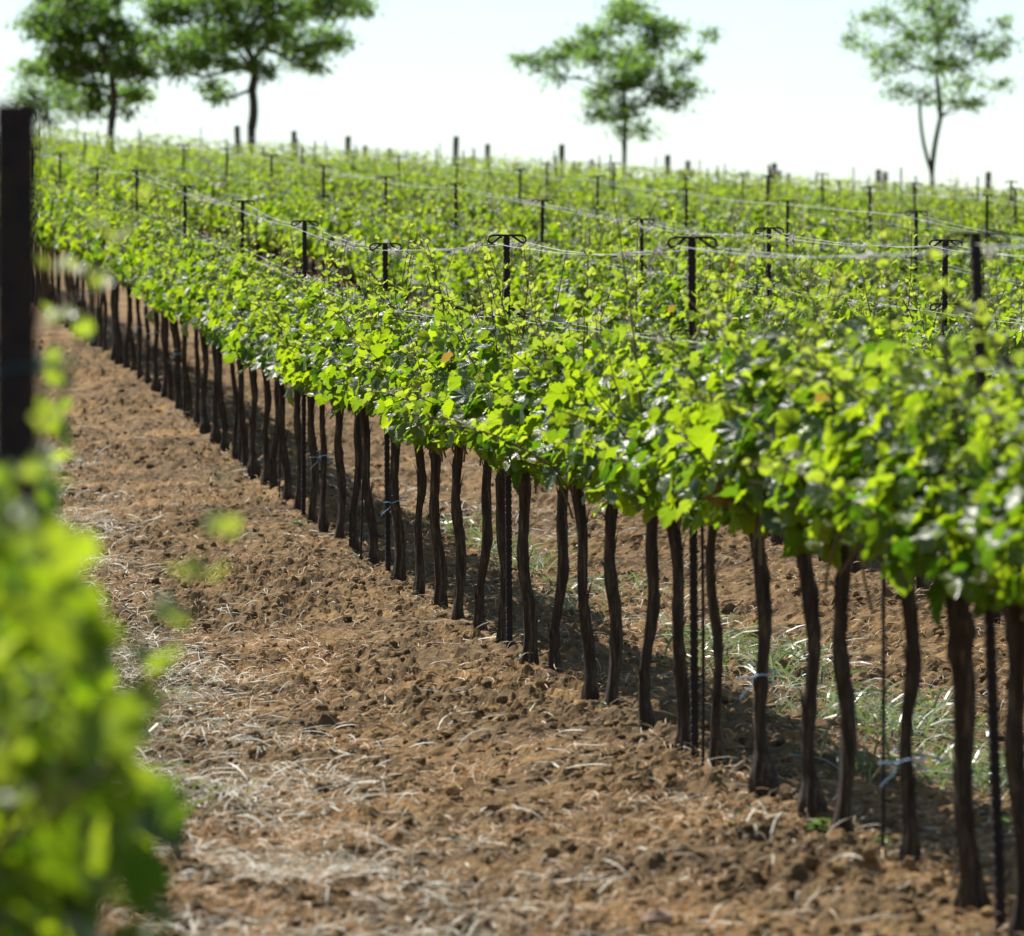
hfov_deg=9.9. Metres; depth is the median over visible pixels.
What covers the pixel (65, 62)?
hilltop tree
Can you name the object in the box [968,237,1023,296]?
grapevine
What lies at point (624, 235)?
grapevine
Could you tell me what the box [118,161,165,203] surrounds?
grapevine
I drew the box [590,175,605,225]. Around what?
trellis post
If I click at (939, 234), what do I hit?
grapevine
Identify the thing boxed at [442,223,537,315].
grapevine
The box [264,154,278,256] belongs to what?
trellis post
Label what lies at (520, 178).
trellis post
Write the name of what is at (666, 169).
trellis post
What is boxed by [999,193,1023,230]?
grapevine
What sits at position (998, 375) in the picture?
grapevine
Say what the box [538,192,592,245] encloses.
grapevine
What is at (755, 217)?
grapevine
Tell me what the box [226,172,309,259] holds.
grapevine
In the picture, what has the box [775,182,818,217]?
grapevine
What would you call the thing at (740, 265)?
grapevine
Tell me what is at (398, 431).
grapevine
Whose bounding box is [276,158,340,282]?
grapevine
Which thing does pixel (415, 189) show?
grapevine
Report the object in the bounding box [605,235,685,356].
grapevine
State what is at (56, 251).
grapevine
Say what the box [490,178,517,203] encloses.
grapevine
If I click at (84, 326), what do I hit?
grapevine
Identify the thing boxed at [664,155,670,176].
wooden end post
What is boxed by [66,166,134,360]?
grapevine
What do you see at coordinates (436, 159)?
trellis post
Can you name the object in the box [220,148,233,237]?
trellis post
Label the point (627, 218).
trellis wire
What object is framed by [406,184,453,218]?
grapevine
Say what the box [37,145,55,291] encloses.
grapevine
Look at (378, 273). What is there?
grapevine
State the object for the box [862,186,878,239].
trellis post
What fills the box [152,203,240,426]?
grapevine
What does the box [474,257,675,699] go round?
grapevine
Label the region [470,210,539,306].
grapevine
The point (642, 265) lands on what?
trellis post
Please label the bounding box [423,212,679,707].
grapevine
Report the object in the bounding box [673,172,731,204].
grapevine
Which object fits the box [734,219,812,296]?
grapevine
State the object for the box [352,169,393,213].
grapevine
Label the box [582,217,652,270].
grapevine
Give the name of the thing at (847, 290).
grapevine
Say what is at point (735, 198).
grapevine
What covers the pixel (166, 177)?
grapevine
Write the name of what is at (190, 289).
grapevine
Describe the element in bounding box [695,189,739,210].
grapevine
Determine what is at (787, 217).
trellis post
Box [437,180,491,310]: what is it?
grapevine
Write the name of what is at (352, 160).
trellis post
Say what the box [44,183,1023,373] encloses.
trellis wire
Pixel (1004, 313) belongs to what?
grapevine
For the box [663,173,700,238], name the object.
grapevine
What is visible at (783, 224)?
grapevine
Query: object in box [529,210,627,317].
grapevine
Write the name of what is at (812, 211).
grapevine
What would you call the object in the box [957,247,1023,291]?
grapevine
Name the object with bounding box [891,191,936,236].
grapevine
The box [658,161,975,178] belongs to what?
trellis wire
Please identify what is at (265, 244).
grapevine
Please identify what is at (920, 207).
grapevine
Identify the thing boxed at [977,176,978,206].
trellis post
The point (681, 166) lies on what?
trellis wire
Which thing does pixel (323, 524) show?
grapevine
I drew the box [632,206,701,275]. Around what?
grapevine
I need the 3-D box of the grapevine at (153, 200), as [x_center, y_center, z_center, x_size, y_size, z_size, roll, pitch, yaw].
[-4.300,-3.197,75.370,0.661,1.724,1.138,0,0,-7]
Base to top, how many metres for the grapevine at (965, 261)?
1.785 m
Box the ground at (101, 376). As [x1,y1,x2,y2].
[37,230,1016,935]
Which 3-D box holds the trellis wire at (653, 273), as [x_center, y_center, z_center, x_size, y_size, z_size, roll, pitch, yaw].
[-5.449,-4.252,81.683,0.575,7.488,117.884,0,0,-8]
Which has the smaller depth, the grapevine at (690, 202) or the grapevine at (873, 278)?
the grapevine at (873, 278)
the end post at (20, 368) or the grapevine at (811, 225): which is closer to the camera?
the end post at (20, 368)
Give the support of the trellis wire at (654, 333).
attached to the trellis post at (304, 272)
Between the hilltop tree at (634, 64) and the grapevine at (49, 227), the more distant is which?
the hilltop tree at (634, 64)
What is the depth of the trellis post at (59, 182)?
60.39 m
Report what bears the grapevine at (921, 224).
on the ground at (101, 376)
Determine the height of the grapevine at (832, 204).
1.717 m
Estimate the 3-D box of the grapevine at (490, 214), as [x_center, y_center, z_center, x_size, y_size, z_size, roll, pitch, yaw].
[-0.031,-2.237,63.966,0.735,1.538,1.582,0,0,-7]
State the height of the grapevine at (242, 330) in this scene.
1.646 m
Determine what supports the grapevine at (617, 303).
on the ground at (101, 376)
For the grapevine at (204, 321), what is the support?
on the ground at (101, 376)
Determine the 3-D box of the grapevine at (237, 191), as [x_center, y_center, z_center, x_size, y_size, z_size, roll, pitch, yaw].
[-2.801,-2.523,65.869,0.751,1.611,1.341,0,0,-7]
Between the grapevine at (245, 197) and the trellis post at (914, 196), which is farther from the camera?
the trellis post at (914, 196)
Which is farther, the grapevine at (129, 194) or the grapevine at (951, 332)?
the grapevine at (129, 194)
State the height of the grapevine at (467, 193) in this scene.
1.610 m
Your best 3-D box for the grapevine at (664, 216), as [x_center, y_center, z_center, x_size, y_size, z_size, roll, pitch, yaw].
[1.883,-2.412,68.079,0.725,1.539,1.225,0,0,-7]
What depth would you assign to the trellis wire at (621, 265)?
38.70 m
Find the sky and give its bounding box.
[0,0,1023,202]
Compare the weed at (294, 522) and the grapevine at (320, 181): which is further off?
the grapevine at (320, 181)
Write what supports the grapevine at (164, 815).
on the ground at (101, 376)
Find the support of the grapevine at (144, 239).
on the ground at (101, 376)
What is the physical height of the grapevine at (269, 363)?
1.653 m
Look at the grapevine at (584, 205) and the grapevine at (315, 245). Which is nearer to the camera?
the grapevine at (315, 245)
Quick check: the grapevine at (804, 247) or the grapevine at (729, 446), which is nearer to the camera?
the grapevine at (729, 446)
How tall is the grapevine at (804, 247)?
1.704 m
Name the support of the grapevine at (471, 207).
on the ground at (101, 376)
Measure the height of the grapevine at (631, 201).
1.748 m
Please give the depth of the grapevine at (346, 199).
76.44 m
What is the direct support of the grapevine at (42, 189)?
on the ground at (101, 376)
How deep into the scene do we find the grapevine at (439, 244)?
48.55 m
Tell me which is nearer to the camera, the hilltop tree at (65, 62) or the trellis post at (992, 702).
the trellis post at (992, 702)
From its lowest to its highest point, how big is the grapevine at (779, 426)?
1.804 m
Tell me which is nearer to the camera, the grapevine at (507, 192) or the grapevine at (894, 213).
the grapevine at (894, 213)
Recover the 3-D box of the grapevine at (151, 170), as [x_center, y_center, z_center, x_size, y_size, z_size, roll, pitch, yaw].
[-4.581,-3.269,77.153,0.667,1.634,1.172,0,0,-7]
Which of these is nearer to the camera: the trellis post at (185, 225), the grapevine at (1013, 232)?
the trellis post at (185, 225)
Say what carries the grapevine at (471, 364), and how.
on the ground at (101, 376)
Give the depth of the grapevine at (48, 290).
61.91 m
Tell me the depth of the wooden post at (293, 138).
148.31 m
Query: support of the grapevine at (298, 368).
on the ground at (101, 376)
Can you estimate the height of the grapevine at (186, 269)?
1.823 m
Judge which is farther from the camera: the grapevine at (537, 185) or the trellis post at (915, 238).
the grapevine at (537, 185)
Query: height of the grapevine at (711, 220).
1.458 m
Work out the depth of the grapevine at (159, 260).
44.64 m
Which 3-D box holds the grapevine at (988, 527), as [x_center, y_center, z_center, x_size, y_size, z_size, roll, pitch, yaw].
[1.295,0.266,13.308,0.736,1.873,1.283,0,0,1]
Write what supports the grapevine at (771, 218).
on the ground at (101, 376)
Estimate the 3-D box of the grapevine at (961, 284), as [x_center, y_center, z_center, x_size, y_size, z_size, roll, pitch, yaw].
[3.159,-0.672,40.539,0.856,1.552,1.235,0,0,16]
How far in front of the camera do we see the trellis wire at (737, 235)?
37.64 m
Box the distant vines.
[37,126,1023,271]
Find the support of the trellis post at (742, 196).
on the ground at (101, 376)
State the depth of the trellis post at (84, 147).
89.57 m
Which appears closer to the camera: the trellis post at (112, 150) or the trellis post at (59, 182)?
the trellis post at (59, 182)
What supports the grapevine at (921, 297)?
on the ground at (101, 376)
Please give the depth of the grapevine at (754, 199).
75.80 m
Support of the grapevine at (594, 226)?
on the ground at (101, 376)
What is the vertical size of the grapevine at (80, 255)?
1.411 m
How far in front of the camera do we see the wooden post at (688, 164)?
150.13 m
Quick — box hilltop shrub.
[3,70,98,135]
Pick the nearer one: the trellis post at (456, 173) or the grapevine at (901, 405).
the grapevine at (901, 405)
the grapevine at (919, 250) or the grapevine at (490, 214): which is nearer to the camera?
the grapevine at (919, 250)
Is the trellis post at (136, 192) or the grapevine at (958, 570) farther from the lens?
the trellis post at (136, 192)
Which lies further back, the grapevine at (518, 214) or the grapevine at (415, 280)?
the grapevine at (518, 214)
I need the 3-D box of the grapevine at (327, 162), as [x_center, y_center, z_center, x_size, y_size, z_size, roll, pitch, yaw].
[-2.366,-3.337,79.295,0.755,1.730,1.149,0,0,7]
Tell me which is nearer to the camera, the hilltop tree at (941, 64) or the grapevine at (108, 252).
the grapevine at (108, 252)
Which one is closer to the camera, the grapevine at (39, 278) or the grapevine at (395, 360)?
the grapevine at (395, 360)
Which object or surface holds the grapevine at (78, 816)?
on the ground at (101, 376)
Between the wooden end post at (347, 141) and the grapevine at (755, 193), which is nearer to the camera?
the grapevine at (755, 193)
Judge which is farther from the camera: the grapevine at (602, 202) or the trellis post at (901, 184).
the trellis post at (901, 184)
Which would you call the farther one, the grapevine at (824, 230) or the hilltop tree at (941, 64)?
the hilltop tree at (941, 64)
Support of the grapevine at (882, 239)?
on the ground at (101, 376)
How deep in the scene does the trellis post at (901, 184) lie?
91.00 m
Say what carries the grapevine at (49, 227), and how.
on the ground at (101, 376)
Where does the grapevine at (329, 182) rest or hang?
on the ground at (101, 376)
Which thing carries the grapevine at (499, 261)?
on the ground at (101, 376)
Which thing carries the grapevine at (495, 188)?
on the ground at (101, 376)
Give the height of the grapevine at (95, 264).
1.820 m
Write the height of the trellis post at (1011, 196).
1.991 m
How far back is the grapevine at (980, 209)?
74.19 m
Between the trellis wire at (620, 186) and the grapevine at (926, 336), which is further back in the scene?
the trellis wire at (620, 186)
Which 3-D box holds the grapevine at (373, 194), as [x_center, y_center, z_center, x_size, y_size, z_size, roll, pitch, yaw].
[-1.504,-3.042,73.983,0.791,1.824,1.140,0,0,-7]
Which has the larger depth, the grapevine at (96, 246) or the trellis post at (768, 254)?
the grapevine at (96, 246)
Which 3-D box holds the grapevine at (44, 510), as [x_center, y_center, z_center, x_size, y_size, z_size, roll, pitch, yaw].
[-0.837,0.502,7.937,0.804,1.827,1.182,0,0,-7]
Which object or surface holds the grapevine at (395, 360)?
on the ground at (101, 376)
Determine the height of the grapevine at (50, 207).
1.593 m
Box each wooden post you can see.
[291,131,296,156]
[387,148,391,160]
[485,144,489,167]
[685,160,690,179]
[882,171,887,190]
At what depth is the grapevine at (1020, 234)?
60.93 m
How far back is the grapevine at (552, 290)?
41.53 m
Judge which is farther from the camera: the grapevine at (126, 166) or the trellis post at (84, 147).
the trellis post at (84, 147)
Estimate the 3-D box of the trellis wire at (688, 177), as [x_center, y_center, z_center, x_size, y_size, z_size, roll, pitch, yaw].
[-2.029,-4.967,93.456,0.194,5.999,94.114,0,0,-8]
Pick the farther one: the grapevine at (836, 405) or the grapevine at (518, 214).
the grapevine at (518, 214)
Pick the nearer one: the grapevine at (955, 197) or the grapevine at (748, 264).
the grapevine at (748, 264)
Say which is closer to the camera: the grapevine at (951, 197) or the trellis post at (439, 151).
the grapevine at (951, 197)
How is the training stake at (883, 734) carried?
on the ground at (101, 376)
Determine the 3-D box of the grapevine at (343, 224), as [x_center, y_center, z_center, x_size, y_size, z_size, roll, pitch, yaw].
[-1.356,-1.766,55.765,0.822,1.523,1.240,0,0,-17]
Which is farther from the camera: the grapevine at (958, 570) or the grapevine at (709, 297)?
the grapevine at (709, 297)
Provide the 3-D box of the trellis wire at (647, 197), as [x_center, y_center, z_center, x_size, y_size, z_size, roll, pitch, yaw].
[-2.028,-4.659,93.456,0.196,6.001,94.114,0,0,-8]
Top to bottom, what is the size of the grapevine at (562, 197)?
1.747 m
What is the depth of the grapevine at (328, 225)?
56.36 m
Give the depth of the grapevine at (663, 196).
82.01 m
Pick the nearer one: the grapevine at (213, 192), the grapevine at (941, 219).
the grapevine at (941, 219)
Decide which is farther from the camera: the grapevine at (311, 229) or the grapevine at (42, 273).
the grapevine at (42, 273)
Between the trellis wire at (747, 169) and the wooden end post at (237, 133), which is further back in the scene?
the wooden end post at (237, 133)
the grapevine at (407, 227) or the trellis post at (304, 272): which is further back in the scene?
the grapevine at (407, 227)
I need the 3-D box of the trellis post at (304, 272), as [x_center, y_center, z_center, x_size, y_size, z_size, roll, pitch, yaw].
[-1.226,-0.466,34.903,0.169,1.991,0.030,0,-1,-12]
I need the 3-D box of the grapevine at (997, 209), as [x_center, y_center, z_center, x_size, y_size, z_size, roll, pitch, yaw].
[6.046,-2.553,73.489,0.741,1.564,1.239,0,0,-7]
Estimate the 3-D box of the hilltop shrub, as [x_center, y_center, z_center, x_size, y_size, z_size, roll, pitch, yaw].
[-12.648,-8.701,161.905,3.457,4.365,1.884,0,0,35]
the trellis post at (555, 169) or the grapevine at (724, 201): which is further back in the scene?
the trellis post at (555, 169)
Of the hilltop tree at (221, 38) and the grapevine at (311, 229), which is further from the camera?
the hilltop tree at (221, 38)
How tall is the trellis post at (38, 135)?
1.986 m
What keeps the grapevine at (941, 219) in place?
on the ground at (101, 376)
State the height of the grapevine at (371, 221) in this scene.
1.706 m
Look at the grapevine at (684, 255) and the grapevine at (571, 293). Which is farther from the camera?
the grapevine at (684, 255)
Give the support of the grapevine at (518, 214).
on the ground at (101, 376)
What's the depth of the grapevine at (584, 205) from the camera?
73.02 m
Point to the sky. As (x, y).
(424, 73)
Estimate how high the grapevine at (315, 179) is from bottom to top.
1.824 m
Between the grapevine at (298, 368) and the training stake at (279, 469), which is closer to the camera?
the grapevine at (298, 368)
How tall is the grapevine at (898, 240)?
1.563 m
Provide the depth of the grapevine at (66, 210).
56.52 m
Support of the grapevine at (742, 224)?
on the ground at (101, 376)
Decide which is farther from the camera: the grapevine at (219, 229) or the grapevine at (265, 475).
the grapevine at (219, 229)
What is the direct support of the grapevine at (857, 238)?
on the ground at (101, 376)
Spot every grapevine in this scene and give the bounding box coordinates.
[0,355,173,935]
[0,471,242,935]
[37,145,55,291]
[37,147,75,309]
[37,164,81,327]
[37,168,86,322]
[37,171,56,313]
[37,175,65,308]
[37,186,154,689]
[37,202,191,738]
[38,173,66,311]
[38,180,102,330]
[38,219,101,593]
[41,176,114,335]
[54,154,107,341]
[58,155,106,346]
[65,205,126,352]
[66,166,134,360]
[67,162,130,347]
[76,184,152,368]
[82,164,134,364]
[90,174,166,371]
[97,165,172,383]
[102,142,150,193]
[102,220,157,378]
[110,179,190,392]
[114,155,152,196]
[117,193,193,397]
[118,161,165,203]
[124,138,163,204]
[128,188,256,408]
[129,144,166,204]
[132,186,205,401]
[138,153,176,220]
[141,188,210,419]
[142,167,180,208]
[147,213,248,434]
[148,150,188,212]
[148,162,206,218]
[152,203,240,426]
[158,154,207,214]
[162,194,250,443]
[165,204,265,457]
[168,153,215,230]
[175,191,266,451]
[176,145,223,238]
[186,163,236,239]
[190,152,236,240]
[195,147,240,237]
[196,203,284,465]
[198,173,253,244]
[200,210,309,479]
[202,184,254,241]
[210,211,295,485]
[216,146,265,240]
[218,227,301,489]
[224,168,294,260]
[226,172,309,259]
[229,156,285,262]
[229,234,343,509]
[235,240,307,500]
[250,153,295,258]
[250,160,300,273]
[253,236,376,533]
[257,242,358,523]
[261,182,319,273]
[266,164,329,269]
[268,215,413,538]
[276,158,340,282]
[276,221,396,550]
[277,181,336,287]
[287,183,363,291]
[292,148,339,274]
[300,145,333,275]
[303,230,435,581]
[307,208,460,564]
[309,166,362,287]
[310,149,344,277]
[310,199,393,298]
[315,184,377,287]
[319,156,350,193]
[319,174,362,282]
[330,158,362,284]
[336,158,372,279]
[337,165,396,280]
[338,235,484,619]
[343,148,387,213]
[343,266,484,597]
[350,193,413,300]
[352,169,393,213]
[352,171,438,292]
[361,152,417,215]
[363,265,476,606]
[367,293,556,630]
[372,153,409,207]
[373,173,436,321]
[374,169,429,298]
[375,174,457,318]
[390,154,435,299]
[391,188,463,310]
[395,166,446,304]
[398,227,570,643]
[406,182,469,306]
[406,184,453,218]
[406,214,470,310]
[409,168,474,227]
[417,228,614,673]
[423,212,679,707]
[426,161,478,225]
[433,177,477,230]
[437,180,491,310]
[441,222,507,315]
[441,237,613,665]
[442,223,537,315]
[446,179,514,315]
[451,161,511,319]
[468,201,564,314]
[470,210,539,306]
[472,180,523,314]
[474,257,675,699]
[477,190,535,230]
[478,151,518,195]
[481,236,578,328]
[485,163,518,195]
[485,168,548,329]
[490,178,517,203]
[493,167,544,204]
[497,168,550,239]
[500,215,609,319]
[502,187,566,241]
[516,162,554,201]
[521,170,571,205]
[523,183,577,246]
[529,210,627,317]
[533,185,616,257]
[535,169,576,209]
[535,218,608,313]
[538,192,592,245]
[543,169,586,210]
[544,210,645,329]
[549,171,595,211]
[552,281,708,729]
[554,255,784,750]
[561,189,621,264]
[567,163,599,215]
[568,267,667,332]
[576,175,636,268]
[577,172,632,214]
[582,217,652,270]
[584,234,687,331]
[587,176,643,217]
[587,202,787,768]
[594,172,645,218]
[598,189,684,271]
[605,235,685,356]
[614,187,663,218]
[614,207,761,346]
[620,186,684,273]
[621,191,674,220]
[631,234,862,798]
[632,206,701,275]
[634,198,695,225]
[642,234,749,353]
[643,193,698,237]
[647,175,689,203]
[649,187,701,284]
[657,192,752,291]
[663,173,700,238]
[663,173,706,203]
[664,179,724,238]
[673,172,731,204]
[676,203,921,832]
[679,198,777,290]
[680,224,804,346]
[688,184,738,233]
[694,165,723,211]
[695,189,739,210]
[696,217,804,282]
[696,224,794,295]
[698,171,745,208]
[698,223,803,342]
[699,204,758,232]
[699,239,897,822]
[715,203,766,233]
[721,210,833,545]
[726,164,761,209]
[731,192,781,239]
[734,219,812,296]
[735,192,778,215]
[739,230,905,560]
[739,237,862,345]
[742,177,795,211]
[742,182,803,244]
[742,226,1023,915]
[745,207,821,303]
[747,261,1020,862]
[758,181,814,252]
[764,197,831,256]
[765,186,806,220]
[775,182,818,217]
[781,187,843,296]
[783,213,841,300]
[784,210,876,248]
[788,267,941,573]
[796,185,851,218]
[798,179,846,218]
[802,204,897,300]
[803,190,867,262]
[816,182,873,226]
[816,219,971,583]
[824,217,878,255]
[825,221,912,308]
[832,185,880,213]
[832,192,882,231]
[843,225,894,259]
[845,225,913,264]
[849,185,903,233]
[851,208,939,317]
[853,285,1023,935]
[864,178,900,211]
[865,191,907,241]
[867,269,966,589]
[873,202,923,239]
[878,179,912,212]
[884,222,960,315]
[884,223,943,278]
[885,172,964,242]
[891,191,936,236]
[894,222,984,327]
[896,190,932,217]
[898,279,1014,606]
[905,210,953,272]
[909,179,945,213]
[909,282,1023,623]
[914,258,1015,326]
[915,287,1023,605]
[918,188,969,272]
[920,196,976,238]
[924,182,982,216]
[927,174,975,220]
[932,218,1006,294]
[937,197,991,237]
[944,176,984,221]
[944,181,1008,220]
[948,226,1022,331]
[951,182,1014,240]
[952,200,1015,295]
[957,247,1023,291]
[963,228,1023,325]
[963,279,1023,394]
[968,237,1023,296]
[973,199,1023,228]
[977,208,1023,247]
[986,336,1023,410]
[987,293,1023,342]
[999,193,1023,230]
[1001,205,1023,248]
[1006,269,1023,297]
[1011,198,1023,250]
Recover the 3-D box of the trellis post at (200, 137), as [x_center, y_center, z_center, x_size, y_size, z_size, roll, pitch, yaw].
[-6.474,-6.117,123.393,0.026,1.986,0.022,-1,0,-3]
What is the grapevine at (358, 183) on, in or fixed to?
on the ground at (101, 376)
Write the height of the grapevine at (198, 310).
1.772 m
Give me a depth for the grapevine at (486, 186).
81.64 m
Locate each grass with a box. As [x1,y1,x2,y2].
[54,399,1022,935]
[119,512,1012,872]
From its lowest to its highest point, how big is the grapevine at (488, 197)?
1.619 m
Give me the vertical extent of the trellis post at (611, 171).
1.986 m
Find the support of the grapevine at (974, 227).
on the ground at (101, 376)
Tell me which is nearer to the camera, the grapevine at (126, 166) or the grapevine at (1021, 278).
the grapevine at (1021, 278)
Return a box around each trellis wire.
[37,155,1023,274]
[38,131,1018,256]
[40,123,1021,237]
[40,153,1023,267]
[42,150,1023,324]
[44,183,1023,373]
[47,150,1021,325]
[48,132,1023,259]
[50,137,1023,285]
[55,124,1022,239]
[64,185,1023,368]
[105,143,1018,281]
[133,129,1023,206]
[142,128,1021,204]
[159,142,1021,241]
[172,144,1017,238]
[264,136,996,190]
[264,136,1011,190]
[353,143,983,182]
[364,143,989,182]
[462,150,970,181]
[481,150,939,179]
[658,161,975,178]
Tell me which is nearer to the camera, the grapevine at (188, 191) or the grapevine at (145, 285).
the grapevine at (145, 285)
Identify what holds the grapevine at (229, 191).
on the ground at (101, 376)
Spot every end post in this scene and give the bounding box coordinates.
[0,102,46,825]
[234,125,240,154]
[345,136,350,160]
[452,136,458,165]
[558,144,564,171]
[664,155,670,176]
[771,163,776,182]
[875,169,881,192]
[985,172,990,196]
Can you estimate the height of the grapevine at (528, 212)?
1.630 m
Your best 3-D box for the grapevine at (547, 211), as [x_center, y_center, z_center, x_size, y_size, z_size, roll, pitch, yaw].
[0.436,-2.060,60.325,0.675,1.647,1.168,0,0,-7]
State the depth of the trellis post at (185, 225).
45.08 m
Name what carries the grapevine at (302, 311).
on the ground at (101, 376)
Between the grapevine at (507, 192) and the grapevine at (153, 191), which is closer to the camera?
the grapevine at (153, 191)
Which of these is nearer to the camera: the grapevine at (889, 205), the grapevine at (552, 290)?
the grapevine at (552, 290)
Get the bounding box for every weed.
[291,520,304,524]
[806,818,831,832]
[871,836,893,848]
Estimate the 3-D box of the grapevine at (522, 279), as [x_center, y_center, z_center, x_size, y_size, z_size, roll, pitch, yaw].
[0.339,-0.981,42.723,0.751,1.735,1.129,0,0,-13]
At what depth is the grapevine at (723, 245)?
49.63 m
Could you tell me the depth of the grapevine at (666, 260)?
52.74 m
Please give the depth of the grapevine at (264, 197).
62.99 m
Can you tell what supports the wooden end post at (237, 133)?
on the ground at (101, 376)
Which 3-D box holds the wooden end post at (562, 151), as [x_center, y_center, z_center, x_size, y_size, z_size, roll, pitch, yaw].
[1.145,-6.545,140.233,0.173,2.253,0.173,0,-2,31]
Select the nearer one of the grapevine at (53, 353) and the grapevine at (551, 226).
the grapevine at (53, 353)
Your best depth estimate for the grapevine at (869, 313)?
29.78 m
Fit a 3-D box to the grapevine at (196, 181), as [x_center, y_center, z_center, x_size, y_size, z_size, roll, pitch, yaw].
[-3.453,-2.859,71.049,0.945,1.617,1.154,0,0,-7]
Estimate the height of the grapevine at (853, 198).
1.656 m
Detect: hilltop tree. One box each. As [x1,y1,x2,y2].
[5,0,162,148]
[119,0,387,151]
[504,0,727,175]
[834,0,1023,196]
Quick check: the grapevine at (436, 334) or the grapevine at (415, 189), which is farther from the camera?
the grapevine at (415, 189)
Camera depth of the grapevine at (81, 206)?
54.94 m
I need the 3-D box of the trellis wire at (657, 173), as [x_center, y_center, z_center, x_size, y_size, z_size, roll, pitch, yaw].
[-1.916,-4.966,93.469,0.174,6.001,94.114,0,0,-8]
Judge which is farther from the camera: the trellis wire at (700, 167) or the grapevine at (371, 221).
the trellis wire at (700, 167)
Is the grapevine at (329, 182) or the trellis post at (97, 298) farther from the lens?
the grapevine at (329, 182)
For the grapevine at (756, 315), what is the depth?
32.36 m
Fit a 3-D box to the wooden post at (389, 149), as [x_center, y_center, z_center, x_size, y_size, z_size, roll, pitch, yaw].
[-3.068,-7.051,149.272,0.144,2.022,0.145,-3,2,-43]
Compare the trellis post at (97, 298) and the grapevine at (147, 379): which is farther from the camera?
the trellis post at (97, 298)
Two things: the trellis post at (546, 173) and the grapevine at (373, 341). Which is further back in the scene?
the trellis post at (546, 173)
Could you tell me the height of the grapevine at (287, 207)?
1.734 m
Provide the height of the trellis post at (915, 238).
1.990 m
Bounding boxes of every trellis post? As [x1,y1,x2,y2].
[38,123,39,153]
[52,152,67,288]
[84,131,85,164]
[88,167,105,343]
[112,137,113,168]
[127,170,146,359]
[174,185,195,413]
[177,144,189,179]
[200,127,201,155]
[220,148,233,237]
[230,200,254,460]
[261,147,263,258]
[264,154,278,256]
[291,220,318,515]
[300,147,302,270]
[314,140,315,173]
[316,165,331,282]
[352,151,353,170]
[369,243,401,570]
[377,176,394,233]
[392,155,405,190]
[435,148,436,183]
[439,142,440,166]
[446,183,465,309]
[449,164,463,194]
[487,234,526,648]
[513,169,527,206]
[532,199,553,257]
[540,163,552,188]
[555,156,556,185]
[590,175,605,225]
[608,162,620,200]
[610,154,611,195]
[629,218,653,286]
[666,157,667,187]
[667,236,717,759]
[677,188,695,227]
[679,174,692,205]
[736,173,748,203]
[755,227,783,536]
[760,175,774,222]
[768,164,769,195]
[777,200,797,271]
[816,173,828,202]
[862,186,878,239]
[900,167,901,203]
[906,211,927,283]
[907,182,921,217]
[929,239,962,336]
[944,231,1011,931]
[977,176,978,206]
[978,194,996,243]
[1005,180,1017,213]
[1007,188,1022,227]
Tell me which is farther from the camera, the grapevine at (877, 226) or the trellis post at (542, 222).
the grapevine at (877, 226)
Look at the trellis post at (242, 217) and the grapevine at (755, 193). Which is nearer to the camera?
the trellis post at (242, 217)
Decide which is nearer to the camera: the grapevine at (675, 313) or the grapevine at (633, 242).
the grapevine at (675, 313)
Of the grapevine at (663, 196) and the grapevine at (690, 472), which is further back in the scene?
the grapevine at (663, 196)
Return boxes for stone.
[639,910,672,924]
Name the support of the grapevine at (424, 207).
on the ground at (101, 376)
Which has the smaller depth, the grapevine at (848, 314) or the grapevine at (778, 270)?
the grapevine at (848, 314)
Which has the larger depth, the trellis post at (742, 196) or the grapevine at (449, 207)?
the trellis post at (742, 196)
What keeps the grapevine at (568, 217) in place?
on the ground at (101, 376)
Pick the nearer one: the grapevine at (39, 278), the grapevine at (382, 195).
the grapevine at (39, 278)
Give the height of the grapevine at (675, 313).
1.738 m
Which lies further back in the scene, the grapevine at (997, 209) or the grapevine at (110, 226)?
the grapevine at (997, 209)
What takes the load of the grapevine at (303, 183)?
on the ground at (101, 376)
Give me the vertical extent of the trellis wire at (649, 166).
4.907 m
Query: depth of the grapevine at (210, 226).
69.33 m
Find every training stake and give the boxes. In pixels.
[279,444,280,496]
[360,439,362,559]
[700,526,704,766]
[881,560,885,851]
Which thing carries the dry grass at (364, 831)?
on the ground at (101, 376)
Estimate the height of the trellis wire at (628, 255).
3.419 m
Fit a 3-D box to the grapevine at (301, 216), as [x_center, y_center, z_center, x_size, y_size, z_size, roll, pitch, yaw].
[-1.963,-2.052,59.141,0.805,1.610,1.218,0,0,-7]
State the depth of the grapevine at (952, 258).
52.16 m
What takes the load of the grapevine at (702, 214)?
on the ground at (101, 376)
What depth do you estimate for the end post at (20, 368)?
7.27 m
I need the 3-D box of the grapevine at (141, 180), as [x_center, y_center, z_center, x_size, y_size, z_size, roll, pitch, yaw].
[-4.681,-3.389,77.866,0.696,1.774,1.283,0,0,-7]
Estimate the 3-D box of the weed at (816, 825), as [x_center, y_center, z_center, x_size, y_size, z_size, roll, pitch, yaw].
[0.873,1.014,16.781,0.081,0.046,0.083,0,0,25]
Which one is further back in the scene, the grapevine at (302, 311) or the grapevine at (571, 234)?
the grapevine at (571, 234)
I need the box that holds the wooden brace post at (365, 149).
[362,145,367,159]
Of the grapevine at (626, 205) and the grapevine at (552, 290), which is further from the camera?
the grapevine at (626, 205)
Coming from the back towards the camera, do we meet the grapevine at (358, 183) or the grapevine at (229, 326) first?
the grapevine at (358, 183)
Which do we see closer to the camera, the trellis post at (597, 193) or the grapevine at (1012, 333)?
the grapevine at (1012, 333)
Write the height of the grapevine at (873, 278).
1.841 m
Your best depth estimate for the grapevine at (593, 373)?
20.59 m

